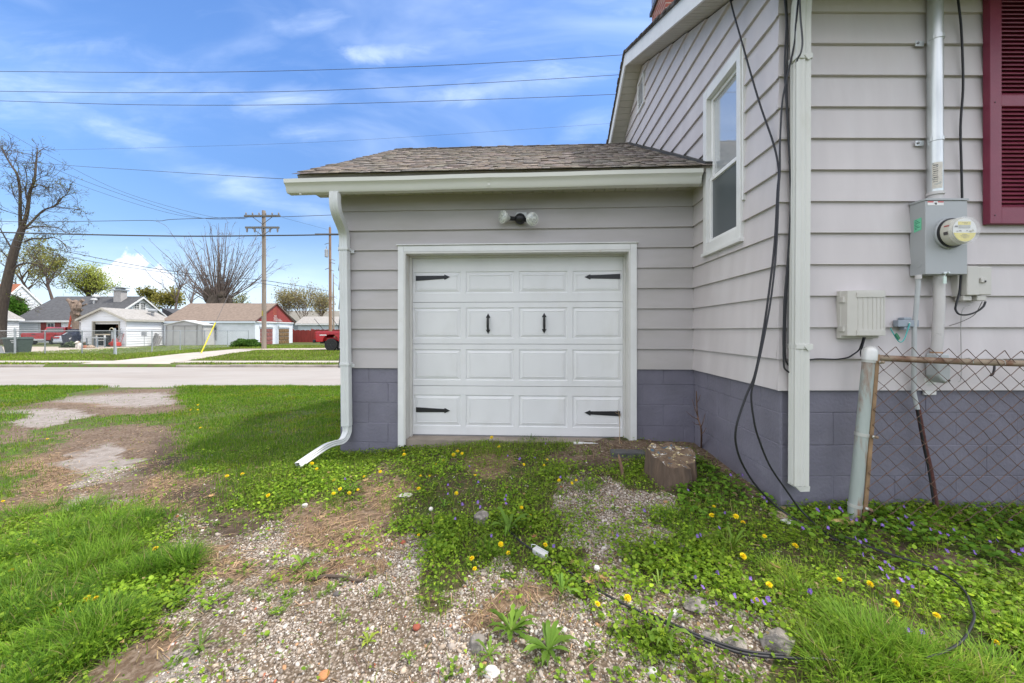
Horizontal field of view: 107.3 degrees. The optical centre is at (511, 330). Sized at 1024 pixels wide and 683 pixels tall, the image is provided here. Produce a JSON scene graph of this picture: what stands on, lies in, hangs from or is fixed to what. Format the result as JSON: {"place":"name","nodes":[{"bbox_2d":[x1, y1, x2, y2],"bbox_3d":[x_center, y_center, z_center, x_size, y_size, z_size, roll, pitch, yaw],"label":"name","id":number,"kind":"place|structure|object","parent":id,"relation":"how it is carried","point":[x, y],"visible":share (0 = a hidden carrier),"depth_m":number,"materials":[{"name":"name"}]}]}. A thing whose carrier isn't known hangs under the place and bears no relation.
{"place":"outdoors","nodes":[
{"label":"outdoors","id":0,"kind":"place"},
{"bbox_2d":[3,347,128,352],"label":"neighbour driveway","id":1,"kind":"structure","parent":0,"point":[34,349],"depth_m":29.34,"materials":[{"name":"beige concrete"}]},
{"bbox_2d":[61,329,80,343],"bbox_3d":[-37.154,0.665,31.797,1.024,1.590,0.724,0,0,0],"label":"car","id":2,"kind":"object","parent":1,"relation":"on","point":[72,337],"visible":0.61,"depth_m":31.50,"materials":[{"name":"metal"}]},
{"bbox_2d":[75,307,165,346],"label":"open garage","id":3,"kind":"structure","parent":0,"point":[136,320],"depth_m":34.00,"materials":[{"name":"white"}]},
{"bbox_2d":[0,159,281,178],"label":"overhead wire","id":4,"kind":"object","parent":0,"point":[159,171],"visible":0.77,"depth_m":16.24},
{"bbox_2d":[0,361,338,361],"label":"sidewalk","id":5,"kind":"structure","parent":0,"point":[181,361],"depth_m":18.17,"materials":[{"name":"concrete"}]},
{"bbox_2d":[0,367,340,386],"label":"street","id":6,"kind":"structure","parent":0,"point":[160,376],"depth_m":13.44,"materials":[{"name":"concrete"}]},
{"bbox_2d":[127,349,250,359],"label":"driveway","id":7,"kind":"structure","parent":0,"point":[188,356],"depth_m":21.55,"materials":[{"name":"concrete"}]},
{"bbox_2d":[249,348,338,349],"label":"gravel lane","id":8,"kind":"structure","parent":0,"point":[293,349],"depth_m":27.58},
{"bbox_2d":[1,75,611,92],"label":"overhead wire","id":9,"kind":"object","parent":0,"point":[279,91],"visible":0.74,"depth_m":25.99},
{"bbox_2d":[0,55,616,72],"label":"overhead wire","id":10,"kind":"object","parent":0,"point":[295,70],"visible":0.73,"depth_m":25.99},
{"bbox_2d":[18,123,609,150],"bbox_3d":[-19.565,-20.956,39.999,86.957,4.018,0.017,0,0,0],"label":"overhead wire","id":11,"kind":"object","parent":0,"point":[310,142],"visible":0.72,"depth_m":39.99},
{"bbox_2d":[14,94,614,104],"bbox_3d":[-12.717,-16.311,25.998,62.175,1.548,0.029,0,0,0],"label":"overhead wire","id":12,"kind":"object","parent":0,"point":[338,103],"visible":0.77,"depth_m":25.99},
{"bbox_2d":[0,0,653,310],"label":"sky","id":13,"kind":"structure","parent":0,"point":[72,41],"materials":[{"name":"blue"}]},
{"bbox_2d":[0,342,1023,682],"bbox_3d":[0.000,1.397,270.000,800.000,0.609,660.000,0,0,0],"label":"ground","id":14,"kind":"structure","parent":0,"point":[74,406],"depth_m":2.09,"materials":[{"name":"soil"}]},
{"bbox_2d":[7,311,24,336],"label":"side garage","id":15,"kind":"structure","parent":14,"relation":"on","point":[13,321],"depth_m":41.56,"materials":[{"name":"white"}]},
{"bbox_2d":[0,337,34,352],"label":"wheeled bin","id":16,"kind":"object","parent":14,"relation":"on","point":[18,344],"visible":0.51,"depth_m":23.67,"materials":[{"name":"green plastic"}]},
{"bbox_2d":[8,295,30,315],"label":"leafy shrub","id":17,"kind":"object","parent":14,"relation":"on","point":[14,305],"visible":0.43,"depth_m":46.00,"materials":[{"name":"green plant"}]},
{"bbox_2d":[0,248,49,291],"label":"bare tree","id":18,"kind":"object","parent":14,"relation":"on","point":[22,276],"visible":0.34,"depth_m":60.88,"materials":[{"name":"green plant"}]},
{"bbox_2d":[11,284,42,309],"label":"white gable house","id":19,"kind":"structure","parent":14,"relation":"on","point":[23,290],"depth_m":54.28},
{"bbox_2d":[21,327,70,344],"bbox_3d":[-48.395,0.530,40.181,2.340,1.859,5.920,0,0,-16],"label":"pickup truck","id":20,"kind":"object","parent":14,"relation":"on","point":[39,337],"visible":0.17,"depth_m":38.37,"materials":[{"name":"red paint"}]},
{"bbox_2d":[10,231,84,299],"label":"bare tree","id":21,"kind":"object","parent":14,"relation":"on","point":[55,264],"visible":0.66,"depth_m":59.11,"materials":[{"name":"green plant"}]},
{"bbox_2d":[0,135,98,344],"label":"bare tree","id":22,"kind":"object","parent":14,"relation":"on","point":[11,265],"visible":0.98,"depth_m":37.74,"materials":[{"name":"brown plant"}]},
{"bbox_2d":[66,298,86,328],"bbox_3d":[-46.276,-0.911,40.017,2.254,5.040,0.773,0,0,0],"label":"topped tree","id":23,"kind":"object","parent":14,"relation":"on","point":[76,306],"visible":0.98,"depth_m":39.78,"materials":[{"name":"brown plant"}]},
{"bbox_2d":[48,258,129,295],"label":"tree","id":24,"kind":"object","parent":14,"relation":"on","point":[93,282],"visible":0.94,"depth_m":62.98,"materials":[{"name":"green plant"}]},
{"bbox_2d":[19,287,179,342],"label":"dark roof house","id":25,"kind":"structure","parent":14,"relation":"on","point":[55,311],"depth_m":46.04,"materials":[{"name":"white"}]},
{"bbox_2d":[0,328,248,353],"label":"chain link fence","id":26,"kind":"object","parent":14,"relation":"on","point":[114,330],"visible":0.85,"depth_m":22.92,"materials":[{"name":"metal"}]},
{"bbox_2d":[82,360,187,363],"bbox_3d":[-17.650,1.559,17.860,5.500,0.190,2.080,0,0,0],"label":"driveway apron","id":27,"kind":"object","parent":14,"relation":"on","point":[140,362],"visible":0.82,"depth_m":17.64,"materials":[{"name":"concrete"}]},
{"bbox_2d":[134,285,159,303],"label":"olive tree","id":28,"kind":"object","parent":14,"relation":"on","point":[147,292],"visible":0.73,"depth_m":61.23,"materials":[{"name":"green plant"}]},
{"bbox_2d":[0,365,337,366],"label":"kerb","id":29,"kind":"structure","parent":14,"relation":"on","point":[207,365],"depth_m":16.81,"materials":[{"name":"concrete"}]},
{"bbox_2d":[0,344,339,364],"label":"grass","id":30,"kind":"structure","parent":14,"relation":"on","point":[109,355],"depth_m":21.60,"materials":[{"name":"plant"}]},
{"bbox_2d":[143,241,196,308],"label":"bare tree","id":31,"kind":"object","parent":14,"relation":"on","point":[179,287],"visible":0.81,"depth_m":58.05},
{"bbox_2d":[149,285,193,309],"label":"tree","id":32,"kind":"object","parent":14,"relation":"on","point":[163,298],"visible":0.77,"depth_m":60.06,"materials":[{"name":"green plant"}]},
{"bbox_2d":[161,585,192,605],"bbox_3d":[-1.680,1.339,1.896,0.136,0.048,0.135,0,0,-35],"label":"weed rosette","id":33,"kind":"object","parent":14,"relation":"on","point":[187,589],"visible":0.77,"depth_m":1.91,"materials":[{"name":"green plant"}]},
{"bbox_2d":[164,320,216,345],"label":"metal shed","id":34,"kind":"structure","parent":14,"relation":"on","point":[191,327],"depth_m":35.36,"materials":[{"name":"grey metal"}]},
{"bbox_2d":[174,326,183,344],"bbox_3d":[-31.235,0.480,35.373,1.030,1.800,0.045,0,0,0],"label":"door","id":35,"kind":"structure","parent":34,"relation":"in","point":[177,329],"depth_m":35.35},
{"bbox_2d":[185,326,195,344],"bbox_3d":[-30.165,0.480,35.373,1.030,1.800,0.045,0,0,0],"label":"door","id":36,"kind":"structure","parent":34,"relation":"in","point":[191,330],"depth_m":35.35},
{"bbox_2d":[176,260,212,302],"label":"bare tree","id":37,"kind":"object","parent":14,"relation":"on","point":[191,299],"visible":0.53,"depth_m":58.56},
{"bbox_2d":[182,625,219,655],"bbox_3d":[-1.315,1.308,1.586,0.147,0.051,0.144,0,0,0],"label":"weed rosette","id":38,"kind":"object","parent":14,"relation":"on","point":[200,633],"visible":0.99,"depth_m":1.59,"materials":[{"name":"green plant"}]},
{"bbox_2d":[134,220,289,302],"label":"pollarded tree","id":39,"kind":"object","parent":14,"relation":"on","point":[218,291],"visible":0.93,"depth_m":49.28,"materials":[{"name":"brown plant"}]},
{"bbox_2d":[196,592,228,609],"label":"weed rosette","id":40,"kind":"object","parent":14,"relation":"on","point":[209,600],"visible":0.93,"depth_m":1.86,"materials":[{"name":"green plant"}]},
{"bbox_2d":[162,303,294,344],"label":"brick gable garage","id":41,"kind":"structure","parent":14,"relation":"on","point":[235,318],"depth_m":38.13,"materials":[{"name":"brown"}]},
{"bbox_2d":[260,329,272,343],"bbox_3d":[-25.075,0.635,38.500,0.090,1.650,1.900,0,0,0],"label":"garage door","id":42,"kind":"structure","parent":41,"relation":"in","point":[269,331],"depth_m":38.89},
{"bbox_2d":[279,329,288,343],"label":"garage door","id":43,"kind":"structure","parent":41,"relation":"in","point":[283,339],"depth_m":41.48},
{"bbox_2d":[231,293,250,302],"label":"bare tree","id":44,"kind":"object","parent":14,"relation":"on","point":[242,300],"visible":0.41,"depth_m":58.97,"materials":[{"name":"green plant"}]},
{"bbox_2d":[229,338,260,346],"bbox_3d":[-22.892,1.150,32.462,2.696,1.072,2.192,0,0,0],"label":"green shrub","id":45,"kind":"object","parent":14,"relation":"on","point":[239,342],"visible":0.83,"depth_m":32.01,"materials":[{"name":"green plant"}]},
{"bbox_2d":[244,210,280,348],"bbox_3d":[-18.950,-3.745,28.745,2.720,10.850,0.440,0,0,0],"label":"utility pole","id":46,"kind":"object","parent":14,"relation":"on","point":[264,227],"visible":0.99,"depth_m":28.66,"materials":[{"name":"brown wood"}]},
{"bbox_2d":[0,215,324,221],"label":"overhead wire","id":47,"kind":"object","parent":46,"relation":"attached to","point":[154,220],"visible":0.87,"depth_m":28.59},
{"bbox_2d":[2,237,326,290],"bbox_3d":[-27.569,-5.829,28.969,25.209,4.114,10.611,0,0,-31],"label":"overhead wire","id":48,"kind":"object","parent":46,"relation":"attached to","point":[160,269],"visible":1,"depth_m":28.39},
{"bbox_2d":[0,232,338,236],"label":"overhead wire","id":49,"kind":"object","parent":46,"relation":"attached to","point":[170,235],"visible":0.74,"depth_m":28.47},
{"bbox_2d":[201,223,262,352],"bbox_3d":[-19.051,-3.398,25.939,0.082,9.806,5.545,0,0,3],"label":"guy wire","id":50,"kind":"object","parent":46,"relation":"attached to","point":[223,305],"visible":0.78,"depth_m":24.37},
{"bbox_2d":[270,282,300,314],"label":"budding bush","id":51,"kind":"object","parent":14,"relation":"on","point":[284,306],"visible":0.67,"depth_m":61.29,"materials":[{"name":"green plant"}]},
{"bbox_2d":[276,277,323,318],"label":"tree","id":52,"kind":"object","parent":14,"relation":"on","point":[303,304],"visible":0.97,"depth_m":61.62,"materials":[{"name":"green plant"}]},
{"bbox_2d":[290,553,316,568],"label":"weed rosette","id":53,"kind":"object","parent":14,"relation":"on","point":[296,557],"visible":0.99,"depth_m":2.12,"materials":[{"name":"green plant"}]},
{"bbox_2d":[289,311,339,329],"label":"olive roof house","id":54,"kind":"structure","parent":14,"relation":"on","point":[294,315],"depth_m":68.61,"materials":[{"name":"beige"}]},
{"bbox_2d":[293,329,339,341],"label":"red board fence","id":55,"kind":"object","parent":14,"relation":"on","point":[303,335],"visible":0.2,"depth_m":45.00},
{"bbox_2d":[295,316,338,329],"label":"pale blue shed","id":56,"kind":"structure","parent":14,"relation":"on","point":[306,323],"depth_m":55.00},
{"bbox_2d":[306,288,335,315],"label":"budding bush","id":57,"kind":"object","parent":14,"relation":"on","point":[322,306],"visible":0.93,"depth_m":61.63,"materials":[{"name":"green plant"}]},
{"bbox_2d":[318,669,329,680],"bbox_3d":[-0.728,1.335,1.456,0.042,0.030,0.043,0,0,0],"label":"stone","id":58,"kind":"object","parent":14,"relation":"on","point":[323,675],"visible":0.92,"depth_m":1.45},
{"bbox_2d":[313,318,339,349],"bbox_3d":[-10.920,0.230,27.199,5.920,2.380,2.340,0,0,-4],"label":"pickup truck","id":59,"kind":"object","parent":14,"relation":"on","point":[329,339],"visible":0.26,"depth_m":26.13,"materials":[{"name":"red paint"}]},
{"bbox_2d":[315,227,337,330],"bbox_3d":[-19.570,-4.797,39.948,2.500,12.754,0.444,0,0,0],"label":"utility pole","id":60,"kind":"object","parent":14,"relation":"on","point":[330,291],"visible":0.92,"depth_m":39.87,"materials":[{"name":"brown wood"}]},
{"bbox_2d":[0,243,325,296],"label":"overhead wire","id":61,"kind":"object","parent":60,"relation":"attached to","point":[151,270],"visible":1,"depth_m":28.32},
{"bbox_2d":[332,273,337,328],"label":"utility pole","id":62,"kind":"object","parent":14,"relation":"on","point":[333,323],"visible":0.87,"depth_m":51.90,"materials":[{"name":"brown wood"}]},
{"bbox_2d":[313,574,364,581],"bbox_3d":[-0.903,1.297,1.972,0.291,0.034,0.040,0,0,9],"label":"stick","id":63,"kind":"object","parent":14,"relation":"on","point":[337,576],"visible":0.95,"depth_m":1.98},
{"bbox_2d":[358,631,380,647],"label":"weed rosette","id":64,"kind":"object","parent":14,"relation":"on","point":[366,634],"visible":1,"depth_m":1.59,"materials":[{"name":"green plant"}]},
{"bbox_2d":[469,633,485,654],"bbox_3d":[-0.140,1.277,1.527,0.071,0.068,0.070,0,0,0],"label":"stone","id":65,"kind":"object","parent":14,"relation":"on","point":[474,645],"visible":0.85,"depth_m":1.52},
{"bbox_2d":[473,510,488,524],"bbox_3d":[-0.196,1.209,2.418,0.115,0.104,0.094,0,0,0],"label":"stone","id":66,"kind":"object","parent":14,"relation":"on","point":[481,515],"visible":0.66,"depth_m":2.39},
{"bbox_2d":[476,635,503,662],"bbox_3d":[-0.084,1.256,1.484,0.119,0.046,0.117,0,0,-27],"label":"weed rosette","id":67,"kind":"object","parent":14,"relation":"on","point":[490,650],"visible":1,"depth_m":1.49,"materials":[{"name":"green plant"}]},
{"bbox_2d":[482,665,499,678],"bbox_3d":[-0.077,1.284,1.421,0.070,0.037,0.045,0,0,0],"label":"stone","id":68,"kind":"object","parent":14,"relation":"on","point":[494,670],"visible":1,"depth_m":1.41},
{"bbox_2d":[283,142,712,467],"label":"attached garage","id":69,"kind":"structure","parent":14,"relation":"on","point":[466,315],"depth_m":3.92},
{"bbox_2d":[413,256,622,437],"bbox_3d":[0.046,0.171,4.021,2.271,1.922,0.128,0,0,3],"label":"garage door","id":70,"kind":"structure","parent":69,"relation":"in","point":[513,346],"depth_m":4.01,"materials":[{"name":"paint"}]},
{"bbox_2d":[499,210,537,225],"bbox_3d":[0.062,-1.114,3.745,0.393,0.183,0.220,0,0,0],"label":"flood light","id":71,"kind":"object","parent":69,"relation":"attached to","point":[530,219],"visible":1,"depth_m":3.71,"materials":[{"name":"white paint"}]},
{"bbox_2d":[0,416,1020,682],"bbox_3d":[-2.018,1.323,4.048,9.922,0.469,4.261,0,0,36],"label":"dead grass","id":72,"kind":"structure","parent":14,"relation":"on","point":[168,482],"depth_m":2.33,"materials":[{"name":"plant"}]},
{"bbox_2d":[489,506,531,534],"bbox_3d":[-0.037,1.175,2.316,0.253,0.112,0.236,0,0,42],"label":"weed rosette","id":73,"kind":"object","parent":14,"relation":"on","point":[508,525],"visible":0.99,"depth_m":2.33,"materials":[{"name":"green plant"}]},
{"bbox_2d":[0,436,1023,682],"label":"ground cover","id":74,"kind":"object","parent":14,"relation":"on","point":[694,562],"visible":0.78,"depth_m":1.96,"materials":[{"name":"green plant"}]},
{"bbox_2d":[487,603,536,643],"bbox_3d":[0.001,1.245,1.607,0.226,0.064,0.219,0,0,0],"label":"weed rosette","id":75,"kind":"object","parent":14,"relation":"on","point":[514,616],"visible":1,"depth_m":1.61,"materials":[{"name":"green plant"}]},
{"bbox_2d":[42,442,998,682],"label":"gravel","id":76,"kind":"structure","parent":14,"relation":"on","point":[452,642],"depth_m":1.68,"materials":[{"name":"gravel"}]},
{"bbox_2d":[518,619,578,665],"bbox_3d":[0.135,1.250,1.511,0.223,0.059,0.182,0,0,-31],"label":"weed rosette","id":77,"kind":"object","parent":76,"relation":"on","point":[552,637],"visible":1,"depth_m":1.51,"materials":[{"name":"green plant"}]},
{"bbox_2d":[504,527,835,661],"bbox_3d":[0.534,1.224,1.788,1.557,0.061,0.189,0,0,36],"label":"connector cable","id":78,"kind":"object","parent":76,"relation":"on","point":[719,644],"visible":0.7,"depth_m":1.51,"materials":[{"name":"grey plastic"}]},
{"bbox_2d":[89,465,954,682],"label":"weed sprouts","id":79,"kind":"object","parent":14,"relation":"on","point":[479,669],"visible":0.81,"depth_m":1.76,"materials":[{"name":"green plant"}]},
{"bbox_2d":[551,572,579,593],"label":"weed rosette","id":80,"kind":"object","parent":14,"relation":"on","point":[561,582],"visible":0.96,"depth_m":1.81,"materials":[{"name":"green plant"}]},
{"bbox_2d":[610,449,644,457],"bbox_3d":[1.052,1.122,3.424,0.301,0.062,0.110,0,0,8],"label":"board","id":81,"kind":"object","parent":14,"relation":"on","point":[626,452],"visible":0.66,"depth_m":3.39,"materials":[{"name":"grey wood"}]},
{"bbox_2d":[649,568,675,591],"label":"weed rosette","id":82,"kind":"object","parent":14,"relation":"on","point":[660,580],"visible":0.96,"depth_m":1.80,"materials":[{"name":"green plant"}]},
{"bbox_2d":[639,611,693,651],"bbox_3d":[0.628,1.224,1.541,0.177,0.086,0.184,0,0,-25],"label":"weed rosette","id":83,"kind":"object","parent":14,"relation":"on","point":[671,613],"visible":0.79,"depth_m":1.54,"materials":[{"name":"green plant"}]},
{"bbox_2d":[644,442,697,490],"bbox_3d":[1.274,1.079,3.041,0.414,0.327,0.706,0,0,22],"label":"tree stump","id":84,"kind":"object","parent":14,"relation":"on","point":[668,464],"visible":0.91,"depth_m":2.82,"materials":[{"name":"brown wood"}]},
{"bbox_2d":[683,596,708,613],"bbox_3d":[0.828,1.230,1.696,0.116,0.047,0.101,0,0,0],"label":"stone","id":85,"kind":"object","parent":14,"relation":"on","point":[689,604],"visible":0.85,"depth_m":1.68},
{"bbox_2d":[686,391,705,447],"bbox_3d":[1.741,0.850,3.466,0.135,0.631,0.434,0,0,42],"label":"bare sapling","id":86,"kind":"object","parent":14,"relation":"on","point":[697,418],"visible":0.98,"depth_m":3.36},
{"bbox_2d":[698,630,720,644],"bbox_3d":[0.809,1.259,1.545,0.090,0.035,0.070,0,0,23],"label":"stone","id":87,"kind":"object","parent":14,"relation":"on","point":[707,633],"visible":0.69,"depth_m":1.54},
{"bbox_2d":[715,525,747,546],"bbox_3d":[1.230,1.149,2.078,0.174,0.088,0.182,0,0,0],"label":"weed rosette","id":88,"kind":"object","parent":14,"relation":"on","point":[731,536],"visible":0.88,"depth_m":2.08,"materials":[{"name":"green plant"}]},
{"bbox_2d":[722,635,746,648],"bbox_3d":[0.896,1.257,1.519,0.087,0.037,0.087,0,0,27],"label":"stone","id":89,"kind":"object","parent":14,"relation":"on","point":[732,642],"visible":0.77,"depth_m":1.51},
{"bbox_2d":[760,627,795,655],"bbox_3d":[1.056,1.232,1.496,0.111,0.098,0.102,0,0,-38],"label":"stone","id":90,"kind":"object","parent":14,"relation":"on","point":[777,637],"visible":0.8,"depth_m":1.47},
{"bbox_2d":[606,0,1023,510],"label":"house","id":91,"kind":"structure","parent":14,"relation":"on","point":[857,97],"depth_m":2.47,"materials":[{"name":"wood"}]},
{"bbox_2d":[701,38,746,257],"bbox_3d":[1.795,-1.450,3.179,0.110,1.540,0.651,0,0,3],"label":"window","id":92,"kind":"structure","parent":91,"relation":"in","point":[724,117],"depth_m":3.18,"materials":[{"name":"white paint"}]},
{"bbox_2d":[782,0,790,372],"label":"corner cable","id":93,"kind":"object","parent":91,"relation":"attached to","point":[788,249],"visible":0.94,"depth_m":2.43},
{"bbox_2d":[784,0,789,364],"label":"corner cable","id":94,"kind":"object","parent":91,"relation":"attached to","point":[789,137],"visible":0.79,"depth_m":2.44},
{"bbox_2d":[730,0,844,544],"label":"service cable","id":95,"kind":"object","parent":91,"relation":"attached to","point":[766,310],"visible":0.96,"depth_m":2.32,"materials":[{"name":"rubber"}]},
{"bbox_2d":[787,279,788,345],"bbox_3d":[1.812,-0.866,2.450,0.048,1.934,0.008,0,0,0],"label":"drop wire","id":96,"kind":"object","parent":91,"relation":"attached to","point":[788,313],"visible":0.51,"depth_m":2.45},
{"bbox_2d":[750,0,846,545],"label":"service cable","id":97,"kind":"object","parent":91,"relation":"attached to","point":[754,379],"visible":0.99,"depth_m":2.30,"materials":[{"name":"rubber"}]},
{"bbox_2d":[795,0,802,65],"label":"downspout cable","id":98,"kind":"object","parent":91,"relation":"attached to","point":[800,17],"visible":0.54,"depth_m":2.34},
{"bbox_2d":[810,337,863,360],"bbox_3d":[2.046,0.131,2.416,0.397,0.180,0.041,0,0,0],"label":"phone cable","id":99,"kind":"object","parent":91,"relation":"attached to","point":[858,350],"visible":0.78,"depth_m":2.43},
{"bbox_2d":[836,290,885,337],"bbox_3d":[2.258,-0.104,2.412,0.292,0.308,0.105,0,0,0],"label":"telephone box","id":100,"kind":"object","parent":91,"relation":"attached to","point":[860,313],"visible":1,"depth_m":2.37,"materials":[{"name":"beige plastic"}]},
{"bbox_2d":[893,275,939,507],"bbox_3d":[2.608,0.468,2.415,0.273,1.648,0.068,0,0,10],"label":"ground conduit","id":101,"kind":"object","parent":91,"relation":"attached to","point":[901,323],"visible":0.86,"depth_m":2.41,"materials":[{"name":"grey plastic"}]},
{"bbox_2d":[915,0,944,197],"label":"conduit mast","id":102,"kind":"object","parent":91,"relation":"attached to","point":[935,37],"visible":0.95,"depth_m":2.40,"materials":[{"name":"metal"}]},
{"bbox_2d":[922,275,950,394],"bbox_3d":[2.731,0.030,2.425,0.082,0.780,0.101,0,0,0],"label":"entry conduit","id":103,"kind":"object","parent":91,"relation":"attached to","point":[938,316],"visible":0.86,"depth_m":2.40,"materials":[{"name":"grey plastic"}]},
{"bbox_2d":[909,198,976,283],"bbox_3d":[2.733,-0.564,2.367,0.273,0.537,0.198,0,0,0],"label":"meter box","id":104,"kind":"object","parent":91,"relation":"attached to","point":[943,232],"visible":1,"depth_m":2.37,"materials":[{"name":"grey metal"}]},
{"bbox_2d":[957,0,964,197],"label":"meter cable","id":105,"kind":"object","parent":91,"relation":"attached to","point":[962,97],"visible":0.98,"depth_m":2.44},
{"bbox_2d":[958,303,971,381],"bbox_3d":[2.929,0.079,2.439,0.074,0.510,0.013,0,0,8],"label":"thin wire","id":106,"kind":"object","parent":91,"relation":"attached to","point":[961,338],"visible":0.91,"depth_m":2.44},
{"bbox_2d":[950,266,990,300],"bbox_3d":[2.964,-0.301,2.427,0.192,0.218,0.081,0,0,0],"label":"network box","id":107,"kind":"object","parent":91,"relation":"attached to","point":[976,280],"visible":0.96,"depth_m":2.40,"materials":[{"name":"beige plastic"}]},
{"bbox_2d":[954,275,986,315],"bbox_3d":[2.925,-0.226,2.410,0.191,0.264,0.032,0,0,0],"label":"network cable","id":108,"kind":"object","parent":107,"relation":"attached to","point":[958,296],"visible":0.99,"depth_m":2.41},
{"bbox_2d":[979,267,990,294],"bbox_3d":[3.013,-0.318,2.407,0.090,0.180,0.042,0,0,0],"label":"door","id":109,"kind":"structure","parent":107,"relation":"in","point":[984,272],"depth_m":2.40,"materials":[{"name":"beige plastic"}]},
{"bbox_2d":[670,455,1023,574],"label":"violet leaves","id":110,"kind":"object","parent":14,"relation":"on","point":[888,524],"visible":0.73,"depth_m":2.24,"materials":[{"name":"green plant"}]},
{"bbox_2d":[845,536,975,657],"bbox_3d":[1.830,1.167,1.658,0.344,0.061,0.796,0,0,25],"label":"ground cable","id":111,"kind":"object","parent":14,"relation":"on","point":[969,629],"visible":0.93,"depth_m":1.63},
{"bbox_2d":[847,346,1023,529],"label":"chain link fence","id":112,"kind":"object","parent":14,"relation":"on","point":[872,359],"visible":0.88,"depth_m":2.29,"materials":[{"name":"metal"}]},
{"bbox_2d":[0,384,1023,682],"bbox_3d":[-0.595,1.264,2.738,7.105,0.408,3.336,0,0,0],"label":"grass","id":113,"kind":"structure","parent":0,"point":[178,553],"depth_m":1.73,"materials":[{"name":"plant"}]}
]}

